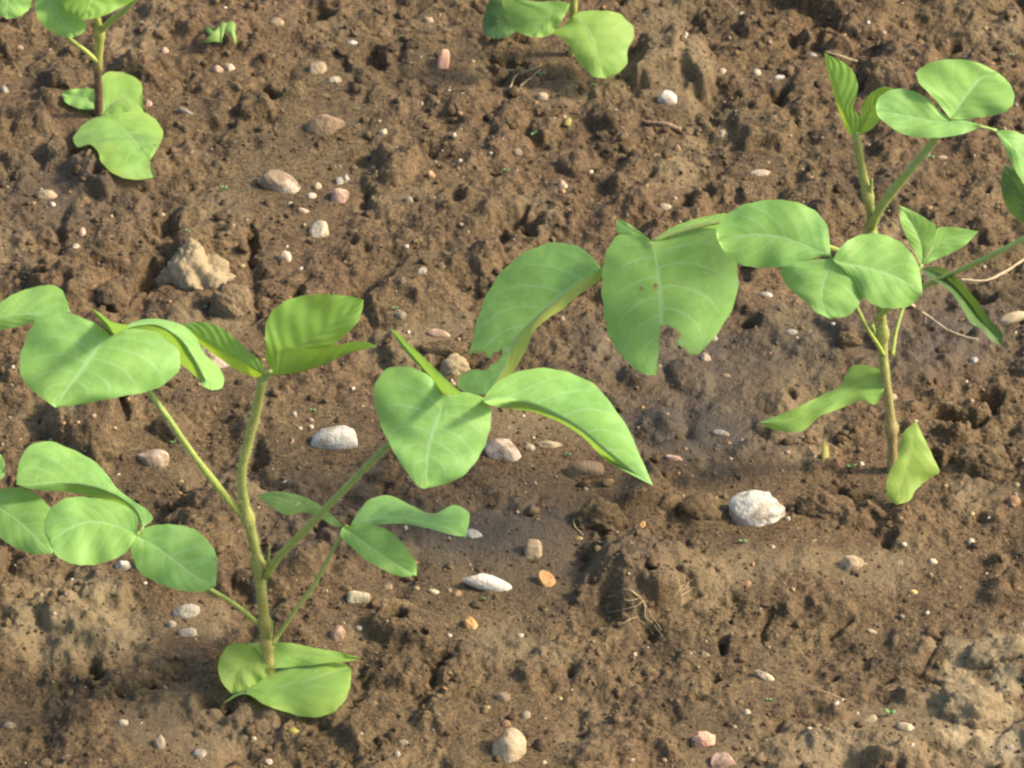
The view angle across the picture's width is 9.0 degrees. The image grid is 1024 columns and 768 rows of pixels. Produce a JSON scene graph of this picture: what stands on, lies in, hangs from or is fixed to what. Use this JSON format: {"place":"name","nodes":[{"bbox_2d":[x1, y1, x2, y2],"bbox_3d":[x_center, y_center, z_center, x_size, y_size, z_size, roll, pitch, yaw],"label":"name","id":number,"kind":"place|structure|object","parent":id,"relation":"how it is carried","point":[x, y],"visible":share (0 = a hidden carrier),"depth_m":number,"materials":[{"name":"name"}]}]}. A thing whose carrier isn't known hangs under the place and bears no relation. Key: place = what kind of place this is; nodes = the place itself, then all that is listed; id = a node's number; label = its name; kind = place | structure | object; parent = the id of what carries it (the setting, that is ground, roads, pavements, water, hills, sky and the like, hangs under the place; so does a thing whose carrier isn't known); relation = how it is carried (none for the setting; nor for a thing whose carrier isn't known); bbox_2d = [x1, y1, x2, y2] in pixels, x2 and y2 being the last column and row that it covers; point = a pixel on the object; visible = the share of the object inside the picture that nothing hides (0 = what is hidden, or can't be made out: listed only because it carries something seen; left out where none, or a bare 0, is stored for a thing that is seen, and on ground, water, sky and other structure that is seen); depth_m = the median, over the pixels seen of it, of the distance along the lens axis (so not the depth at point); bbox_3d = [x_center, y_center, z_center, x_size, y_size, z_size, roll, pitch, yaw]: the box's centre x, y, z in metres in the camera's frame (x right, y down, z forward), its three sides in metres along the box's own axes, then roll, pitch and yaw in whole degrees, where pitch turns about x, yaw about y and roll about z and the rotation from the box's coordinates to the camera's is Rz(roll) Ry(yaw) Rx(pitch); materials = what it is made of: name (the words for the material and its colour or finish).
{"place":"outdoors","nodes":[
{"label":"outdoors","id":0,"kind":"place"},
{"bbox_2d":[0,0,1023,767],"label":"soil ground","id":1,"kind":"structure","parent":0,"point":[706,394],"depth_m":3.48,"materials":[{"name":"soil"}]},
{"bbox_2d":[0,85,8,92],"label":"stone","id":2,"kind":"object","parent":1,"relation":"on","point":[3,89],"visible":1,"depth_m":3.71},
{"bbox_2d":[2,721,15,728],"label":"stone","id":3,"kind":"object","parent":1,"relation":"on","point":[9,724],"visible":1,"depth_m":3.27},
{"bbox_2d":[0,285,70,553],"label":"soybean seedling","id":4,"kind":"object","parent":1,"relation":"on","point":[23,513],"visible":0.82,"depth_m":3.27,"materials":[{"name":"green plant"}]},
{"bbox_2d":[37,190,56,198],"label":"stone","id":5,"kind":"object","parent":1,"relation":"on","point":[47,194],"visible":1,"depth_m":3.63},
{"bbox_2d":[0,0,162,179],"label":"soybean seedling","id":6,"kind":"object","parent":1,"relation":"on","point":[121,132],"visible":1,"depth_m":3.65,"materials":[{"name":"green plant"}]},
{"bbox_2d":[79,227,85,235],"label":"stone","id":7,"kind":"object","parent":1,"relation":"on","point":[82,231],"visible":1,"depth_m":3.60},
{"bbox_2d":[95,280,130,308],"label":"clod","id":8,"kind":"object","parent":1,"relation":"on","point":[109,292],"visible":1,"depth_m":3.55,"materials":[{"name":"soil"}]},
{"bbox_2d":[115,560,130,569],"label":"stone","id":9,"kind":"object","parent":1,"relation":"on","point":[123,565],"visible":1,"depth_m":3.38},
{"bbox_2d":[118,719,128,725],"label":"stone","id":10,"kind":"object","parent":1,"relation":"on","point":[123,722],"visible":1,"depth_m":3.27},
{"bbox_2d":[137,449,168,467],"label":"stone","id":11,"kind":"object","parent":1,"relation":"on","point":[153,458],"visible":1,"depth_m":3.44,"materials":[{"name":"stone"}]},
{"bbox_2d":[153,735,165,749],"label":"stone","id":12,"kind":"object","parent":1,"relation":"on","point":[159,742],"visible":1,"depth_m":3.26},
{"bbox_2d":[149,409,192,443],"bbox_3d":[-0.182,0.025,3.466,0.024,0.020,0.019,0,38,0],"label":"clod","id":13,"kind":"object","parent":1,"relation":"on","point":[162,428],"visible":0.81,"depth_m":3.46,"materials":[{"name":"soil"}]},
{"bbox_2d":[167,620,176,627],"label":"stone","id":14,"kind":"object","parent":1,"relation":"on","point":[171,624],"visible":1,"depth_m":3.34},
{"bbox_2d":[179,106,192,114],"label":"stone","id":15,"kind":"object","parent":1,"relation":"on","point":[182,110],"visible":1,"depth_m":3.69,"materials":[{"name":"stone"}]},
{"bbox_2d":[172,604,199,617],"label":"stone","id":16,"kind":"object","parent":1,"relation":"on","point":[187,610],"visible":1,"depth_m":3.35,"materials":[{"name":"stone"}]},
{"bbox_2d":[177,628,196,636],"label":"stone","id":17,"kind":"object","parent":1,"relation":"on","point":[185,632],"visible":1,"depth_m":3.33,"materials":[{"name":"stone"}]},
{"bbox_2d":[156,238,235,291],"bbox_3d":[-0.171,-0.056,3.579,0.045,0.045,0.038,25,44,28],"label":"clod","id":18,"kind":"object","parent":1,"relation":"on","point":[191,266],"visible":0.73,"depth_m":3.57,"materials":[{"name":"soil"}]},
{"bbox_2d":[192,748,206,757],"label":"stone","id":19,"kind":"object","parent":1,"relation":"on","point":[200,752],"visible":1,"depth_m":3.26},
{"bbox_2d":[201,347,229,367],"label":"stone","id":20,"kind":"object","parent":1,"relation":"on","point":[219,362],"visible":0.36,"depth_m":3.51,"materials":[{"name":"stone"}]},
{"bbox_2d":[212,65,223,72],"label":"stone","id":21,"kind":"object","parent":1,"relation":"on","point":[217,69],"visible":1,"depth_m":3.73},
{"bbox_2d":[204,21,235,44],"bbox_3d":[-0.167,-0.199,3.739,0.019,0.015,0.013,0,38,0],"label":"weed","id":22,"kind":"object","parent":1,"relation":"on","point":[217,34],"visible":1,"depth_m":3.74,"materials":[{"name":"green plant"}]},
{"bbox_2d":[224,64,234,70],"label":"stone","id":23,"kind":"object","parent":1,"relation":"on","point":[229,67],"visible":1,"depth_m":3.73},
{"bbox_2d":[208,282,253,321],"bbox_3d":[-0.152,-0.040,3.549,0.023,0.029,0.026,-27,45,-30],"label":"clod","id":24,"kind":"object","parent":1,"relation":"on","point":[230,301],"visible":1,"depth_m":3.54,"materials":[{"name":"beige soil"}]},
{"bbox_2d":[264,759,272,764],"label":"stone","id":25,"kind":"object","parent":1,"relation":"on","point":[268,761],"visible":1,"depth_m":3.26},
{"bbox_2d":[269,17,283,24],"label":"stone","id":26,"kind":"object","parent":1,"relation":"on","point":[276,21],"visible":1,"depth_m":3.76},
{"bbox_2d":[257,169,299,193],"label":"stone","id":27,"kind":"object","parent":1,"relation":"on","point":[279,181],"visible":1,"depth_m":3.63,"materials":[{"name":"stone"}]},
{"bbox_2d":[278,250,291,261],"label":"stone","id":28,"kind":"object","parent":1,"relation":"on","point":[284,255],"visible":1,"depth_m":3.58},
{"bbox_2d":[287,727,299,732],"bbox_3d":[-0.110,0.174,3.274,0.007,0.002,0.004,0,38,0],"label":"leaf scrap","id":29,"kind":"object","parent":1,"relation":"on","point":[293,729],"visible":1,"depth_m":3.27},
{"bbox_2d":[298,208,309,212],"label":"stone","id":30,"kind":"object","parent":1,"relation":"on","point":[302,210],"visible":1,"depth_m":3.62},
{"bbox_2d":[307,193,316,198],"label":"stone","id":31,"kind":"object","parent":1,"relation":"on","point":[311,195],"visible":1,"depth_m":3.63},
{"bbox_2d":[312,182,321,189],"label":"stone","id":32,"kind":"object","parent":1,"relation":"on","point":[317,185],"visible":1,"depth_m":3.64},
{"bbox_2d":[308,61,326,73],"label":"stone","id":33,"kind":"object","parent":1,"relation":"on","point":[319,67],"visible":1,"depth_m":3.73,"materials":[{"name":"stone"}]},
{"bbox_2d":[309,220,328,237],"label":"stone","id":34,"kind":"object","parent":1,"relation":"on","point":[318,229],"visible":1,"depth_m":3.60,"materials":[{"name":"stone"}]},
{"bbox_2d":[305,114,344,134],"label":"stone","id":35,"kind":"object","parent":1,"relation":"on","point":[324,124],"visible":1,"depth_m":3.68,"materials":[{"name":"stone"}]},
{"bbox_2d":[311,425,357,449],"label":"stone","id":36,"kind":"object","parent":1,"relation":"on","point":[341,437],"visible":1,"depth_m":3.45,"materials":[{"name":"stone"}]},
{"bbox_2d":[16,294,652,716],"bbox_3d":[-0.090,0.049,3.225,0.317,0.282,0.112,0,38,0],"label":"soybean seedling","id":37,"kind":"object","parent":1,"relation":"on","point":[434,432],"visible":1,"depth_m":3.19,"materials":[{"name":"green plant"}]},
{"bbox_2d":[327,76,341,82],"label":"stone","id":38,"kind":"object","parent":1,"relation":"on","point":[336,79],"visible":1,"depth_m":3.72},
{"bbox_2d":[330,625,345,640],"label":"stone","id":39,"kind":"object","parent":1,"relation":"on","point":[338,633],"visible":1,"depth_m":3.33,"materials":[{"name":"stone"}]},
{"bbox_2d":[335,177,342,184],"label":"stone","id":40,"kind":"object","parent":1,"relation":"on","point":[338,180],"visible":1,"depth_m":3.64,"materials":[{"name":"stone"}]},
{"bbox_2d":[331,188,349,202],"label":"stone","id":41,"kind":"object","parent":1,"relation":"on","point":[339,195],"visible":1,"depth_m":3.63,"materials":[{"name":"stone"}]},
{"bbox_2d":[347,591,370,603],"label":"stone","id":42,"kind":"object","parent":1,"relation":"on","point":[357,597],"visible":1,"depth_m":3.35,"materials":[{"name":"stone"}]},
{"bbox_2d":[383,583,392,588],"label":"stone","id":43,"kind":"object","parent":1,"relation":"on","point":[387,586],"visible":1,"depth_m":3.37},
{"bbox_2d":[395,311,406,319],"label":"stone","id":44,"kind":"object","parent":1,"relation":"on","point":[400,315],"visible":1,"depth_m":3.54,"materials":[{"name":"stone"}]},
{"bbox_2d":[398,739,408,745],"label":"stone","id":45,"kind":"object","parent":1,"relation":"on","point":[403,742],"visible":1,"depth_m":3.26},
{"bbox_2d":[404,196,412,202],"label":"stone","id":46,"kind":"object","parent":1,"relation":"on","point":[408,199],"visible":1,"depth_m":3.62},
{"bbox_2d":[416,267,426,273],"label":"stone","id":47,"kind":"object","parent":1,"relation":"on","point":[422,270],"visible":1,"depth_m":3.57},
{"bbox_2d":[424,17,433,22],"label":"stone","id":48,"kind":"object","parent":1,"relation":"on","point":[428,20],"visible":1,"depth_m":3.77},
{"bbox_2d":[427,170,434,178],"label":"stone","id":49,"kind":"object","parent":1,"relation":"on","point":[430,174],"visible":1,"depth_m":3.64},
{"bbox_2d":[427,589,439,593],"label":"stone","id":50,"kind":"object","parent":1,"relation":"on","point":[433,591],"visible":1,"depth_m":3.36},
{"bbox_2d":[427,329,450,337],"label":"stone","id":51,"kind":"object","parent":1,"relation":"on","point":[438,333],"visible":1,"depth_m":3.53,"materials":[{"name":"stone"}]},
{"bbox_2d":[437,49,449,68],"bbox_3d":[-0.039,-0.183,3.734,0.007,0.015,0.012,0,38,0],"label":"brick fragment","id":52,"kind":"object","parent":1,"relation":"on","point":[443,59],"visible":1,"depth_m":3.73,"materials":[{"name":"stone"}]},
{"bbox_2d":[419,340,468,357],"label":"clod","id":53,"kind":"object","parent":1,"relation":"on","point":[446,348],"visible":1,"depth_m":3.52,"materials":[{"name":"soil"}]},
{"bbox_2d":[439,353,470,376],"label":"stone","id":54,"kind":"object","parent":1,"relation":"on","point":[454,363],"visible":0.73,"depth_m":3.51,"materials":[{"name":"stone"}]},
{"bbox_2d":[451,590,461,596],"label":"stone","id":55,"kind":"object","parent":1,"relation":"on","point":[456,593],"visible":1,"depth_m":3.36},
{"bbox_2d":[463,616,477,629],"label":"stone","id":56,"kind":"object","parent":1,"relation":"on","point":[469,622],"visible":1,"depth_m":3.33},
{"bbox_2d":[466,529,482,537],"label":"stone","id":57,"kind":"object","parent":1,"relation":"on","point":[472,533],"visible":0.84,"depth_m":3.39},
{"bbox_2d":[462,573,511,590],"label":"stone","id":58,"kind":"object","parent":1,"relation":"on","point":[483,581],"visible":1,"depth_m":3.36,"materials":[{"name":"stone"}]},
{"bbox_2d":[484,438,520,460],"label":"stone","id":59,"kind":"object","parent":1,"relation":"on","point":[501,449],"visible":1,"depth_m":3.45,"materials":[{"name":"stone"}]},
{"bbox_2d":[496,692,510,701],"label":"stone","id":60,"kind":"object","parent":1,"relation":"on","point":[503,696],"visible":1,"depth_m":3.29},
{"bbox_2d":[492,727,525,762],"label":"stone","id":61,"kind":"object","parent":1,"relation":"on","point":[509,744],"visible":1,"depth_m":3.25,"materials":[{"name":"stone"}]},
{"bbox_2d":[0,0,1023,766],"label":"grit","id":62,"kind":"object","parent":1,"relation":"on","point":[360,628],"visible":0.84,"depth_m":3.47,"materials":[{"name":"stone"}]},
{"bbox_2d":[512,148,521,155],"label":"stone","id":63,"kind":"object","parent":1,"relation":"on","point":[517,152],"visible":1,"depth_m":3.66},
{"bbox_2d":[498,63,541,89],"bbox_3d":[0.007,-0.175,3.725,0.025,0.008,0.030,-8,39,-11],"label":"rootlet tuft","id":64,"kind":"object","parent":1,"relation":"on","point":[525,82],"visible":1,"depth_m":3.72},
{"bbox_2d":[520,711,530,718],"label":"stone","id":65,"kind":"object","parent":1,"relation":"on","point":[525,715],"visible":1,"depth_m":3.28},
{"bbox_2d":[525,444,534,450],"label":"stone","id":66,"kind":"object","parent":1,"relation":"on","point":[529,447],"visible":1,"depth_m":3.45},
{"bbox_2d":[524,539,541,558],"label":"stone","id":67,"kind":"object","parent":1,"relation":"on","point":[532,548],"visible":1,"depth_m":3.38,"materials":[{"name":"stone"}]},
{"bbox_2d":[537,92,547,100],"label":"stone","id":68,"kind":"object","parent":1,"relation":"on","point":[542,96],"visible":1,"depth_m":3.71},
{"bbox_2d":[536,570,555,586],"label":"stone","id":69,"kind":"object","parent":1,"relation":"on","point":[545,578],"visible":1,"depth_m":3.36,"materials":[{"name":"stone"}]},
{"bbox_2d":[536,441,561,447],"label":"stone","id":70,"kind":"object","parent":1,"relation":"on","point":[549,444],"visible":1,"depth_m":3.46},
{"bbox_2d":[482,0,633,77],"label":"soybean seedling","id":71,"kind":"object","parent":1,"relation":"on","point":[599,42],"visible":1,"depth_m":3.70,"materials":[{"name":"green plant"}]},
{"bbox_2d":[558,179,567,187],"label":"stone","id":72,"kind":"object","parent":1,"relation":"on","point":[562,184],"visible":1,"depth_m":3.63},
{"bbox_2d":[562,117,571,125],"bbox_3d":[0.031,-0.148,3.687,0.005,0.003,0.006,0,38,0],"label":"leaf scrap","id":73,"kind":"object","parent":1,"relation":"on","point":[567,122],"visible":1,"depth_m":3.69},
{"bbox_2d":[557,149,590,177],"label":"clod","id":74,"kind":"object","parent":1,"relation":"on","point":[575,163],"visible":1,"depth_m":3.65,"materials":[{"name":"soil"}]},
{"bbox_2d":[565,461,603,479],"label":"stone","id":75,"kind":"object","parent":1,"relation":"on","point":[580,470],"visible":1,"depth_m":3.43,"materials":[{"name":"stone"}]},
{"bbox_2d":[568,496,628,535],"bbox_3d":[0.046,0.072,3.404,0.034,0.024,0.020,0,38,0],"label":"clod","id":76,"kind":"object","parent":1,"relation":"on","point":[600,514],"visible":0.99,"depth_m":3.40,"materials":[{"name":"soil"}]},
{"bbox_2d":[605,588,663,637],"bbox_3d":[0.063,0.119,3.341,0.039,0.020,0.016,16,41,19],"label":"rootlet tuft","id":77,"kind":"object","parent":1,"relation":"on","point":[633,592],"visible":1,"depth_m":3.34,"materials":[{"name":"plant"}]},
{"bbox_2d":[645,120,681,132],"bbox_3d":[0.086,-0.146,3.683,0.021,0.005,0.009,0,38,0],"label":"twig","id":78,"kind":"object","parent":1,"relation":"on","point":[670,125],"visible":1,"depth_m":3.68,"materials":[{"name":"wood"}]},
{"bbox_2d":[658,203,670,209],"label":"stone","id":79,"kind":"object","parent":1,"relation":"on","point":[663,206],"visible":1,"depth_m":3.61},
{"bbox_2d":[657,90,676,104],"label":"stone","id":80,"kind":"object","parent":1,"relation":"on","point":[668,97],"visible":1,"depth_m":3.70,"materials":[{"name":"stone"}]},
{"bbox_2d":[666,454,682,460],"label":"stone","id":81,"kind":"object","parent":1,"relation":"on","point":[672,457],"visible":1,"depth_m":3.44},
{"bbox_2d":[675,580,693,596],"bbox_3d":[0.088,0.106,3.353,0.011,0.008,0.015,0,38,0],"label":"rootlet tuft","id":82,"kind":"object","parent":1,"relation":"on","point":[684,588],"visible":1,"depth_m":3.35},
{"bbox_2d":[678,492,722,520],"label":"clod","id":83,"kind":"object","parent":1,"relation":"on","point":[702,506],"visible":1,"depth_m":3.41,"materials":[{"name":"soil"}]},
{"bbox_2d":[691,731,715,747],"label":"stone","id":84,"kind":"object","parent":1,"relation":"on","point":[705,739],"visible":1,"depth_m":3.26,"materials":[{"name":"stone"}]},
{"bbox_2d":[701,353,710,360],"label":"stone","id":85,"kind":"object","parent":1,"relation":"on","point":[705,356],"visible":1,"depth_m":3.52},
{"bbox_2d":[711,429,728,436],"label":"stone","id":86,"kind":"object","parent":1,"relation":"on","point":[720,433],"visible":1,"depth_m":3.46,"materials":[{"name":"stone"}]},
{"bbox_2d":[710,752,736,767],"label":"stone","id":87,"kind":"object","parent":1,"relation":"on","point":[721,759],"visible":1,"depth_m":3.25,"materials":[{"name":"stone"}]},
{"bbox_2d":[457,53,1023,504],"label":"soybean seedling","id":88,"kind":"object","parent":1,"relation":"on","point":[689,269],"visible":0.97,"depth_m":3.34,"materials":[{"name":"green plant"}]},
{"bbox_2d":[751,69,760,75],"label":"stone","id":89,"kind":"object","parent":1,"relation":"on","point":[756,72],"visible":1,"depth_m":3.73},
{"bbox_2d":[729,490,784,526],"bbox_3d":[0.128,0.067,3.410,0.030,0.021,0.020,0,38,0],"label":"stone","id":90,"kind":"object","parent":1,"relation":"on","point":[757,508],"visible":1,"depth_m":3.40,"materials":[{"name":"stone"}]},
{"bbox_2d":[750,169,770,175],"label":"stone","id":91,"kind":"object","parent":1,"relation":"on","point":[760,172],"visible":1,"depth_m":3.64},
{"bbox_2d":[753,669,773,680],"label":"stone","id":92,"kind":"object","parent":1,"relation":"on","point":[761,675],"visible":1,"depth_m":3.31,"materials":[{"name":"stone"}]},
{"bbox_2d":[758,292,771,296],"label":"stone","id":93,"kind":"object","parent":1,"relation":"on","point":[766,294],"visible":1,"depth_m":3.56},
{"bbox_2d":[786,329,796,334],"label":"stone","id":94,"kind":"object","parent":1,"relation":"on","point":[791,331],"visible":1,"depth_m":3.53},
{"bbox_2d":[795,492,853,518],"bbox_3d":[0.165,0.066,3.412,0.034,0.020,0.017,0,38,0],"label":"clod","id":95,"kind":"object","parent":1,"relation":"on","point":[820,505],"visible":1,"depth_m":3.41,"materials":[{"name":"soil"}]},
{"bbox_2d":[821,442,828,460],"bbox_3d":[0.165,0.037,3.444,0.005,0.006,0.014,0,38,0],"label":"leaf scrap","id":96,"kind":"object","parent":1,"relation":"on","point":[825,451],"visible":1,"depth_m":3.44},
{"bbox_2d":[825,51,857,61],"bbox_3d":[0.189,-0.188,3.736,0.018,0.005,0.006,0,38,0],"label":"straw stalk","id":97,"kind":"object","parent":1,"relation":"on","point":[845,57],"visible":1,"depth_m":3.73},
{"bbox_2d":[837,330,862,348],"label":"clod","id":98,"kind":"object","parent":1,"relation":"on","point":[849,338],"visible":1,"depth_m":3.52,"materials":[{"name":"soil"}]},
{"bbox_2d":[837,555,863,570],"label":"stone","id":99,"kind":"object","parent":1,"relation":"on","point":[849,563],"visible":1,"depth_m":3.38,"materials":[{"name":"stone"}]},
{"bbox_2d":[865,714,876,721],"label":"stone","id":100,"kind":"object","parent":1,"relation":"on","point":[872,718],"visible":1,"depth_m":3.28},
{"bbox_2d":[883,708,895,715],"bbox_3d":[0.190,0.166,3.284,0.007,0.006,0.003,0,38,0],"label":"sprout","id":101,"kind":"object","parent":1,"relation":"on","point":[886,710],"visible":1,"depth_m":3.28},
{"bbox_2d":[893,560,902,565],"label":"stone","id":102,"kind":"object","parent":1,"relation":"on","point":[899,563],"visible":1,"depth_m":3.38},
{"bbox_2d":[895,722,913,730],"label":"stone","id":103,"kind":"object","parent":1,"relation":"on","point":[903,726],"visible":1,"depth_m":3.28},
{"bbox_2d":[928,558,937,563],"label":"stone","id":104,"kind":"object","parent":1,"relation":"on","point":[932,561],"visible":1,"depth_m":3.38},
{"bbox_2d":[910,304,977,339],"bbox_3d":[0.234,-0.035,3.531,0.046,0.012,0.008,24,44,27],"label":"straw stalk","id":105,"kind":"object","parent":1,"relation":"on","point":[933,320],"visible":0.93,"depth_m":3.53,"materials":[{"name":"plant"}]},
{"bbox_2d":[927,683,1007,729],"bbox_3d":[0.230,0.167,3.291,0.041,0.033,0.030,0,38,0],"label":"clod","id":106,"kind":"object","parent":1,"relation":"on","point":[975,706],"visible":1,"depth_m":3.28,"materials":[{"name":"beige soil"}]},
{"bbox_2d":[954,442,1014,484],"bbox_3d":[0.249,0.045,3.441,0.032,0.023,0.023,0,38,0],"label":"clod","id":107,"kind":"object","parent":1,"relation":"on","point":[992,463],"visible":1,"depth_m":3.44,"materials":[{"name":"soil"}]},
{"bbox_2d":[961,258,1023,281],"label":"straw stalk","id":108,"kind":"object","parent":1,"relation":"on","point":[1003,272],"visible":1,"depth_m":3.57,"materials":[{"name":"plant"}]},
{"bbox_2d":[964,633,1023,669],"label":"clod","id":109,"kind":"object","parent":1,"relation":"on","point":[989,652],"visible":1,"depth_m":3.31,"materials":[{"name":"beige soil"}]},
{"bbox_2d":[998,311,1023,325],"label":"stone","id":110,"kind":"object","parent":1,"relation":"on","point":[1011,318],"visible":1,"depth_m":3.54,"materials":[{"name":"stone"}]},
{"bbox_2d":[1007,495,1020,505],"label":"stone","id":111,"kind":"object","parent":1,"relation":"on","point":[1015,500],"visible":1,"depth_m":3.42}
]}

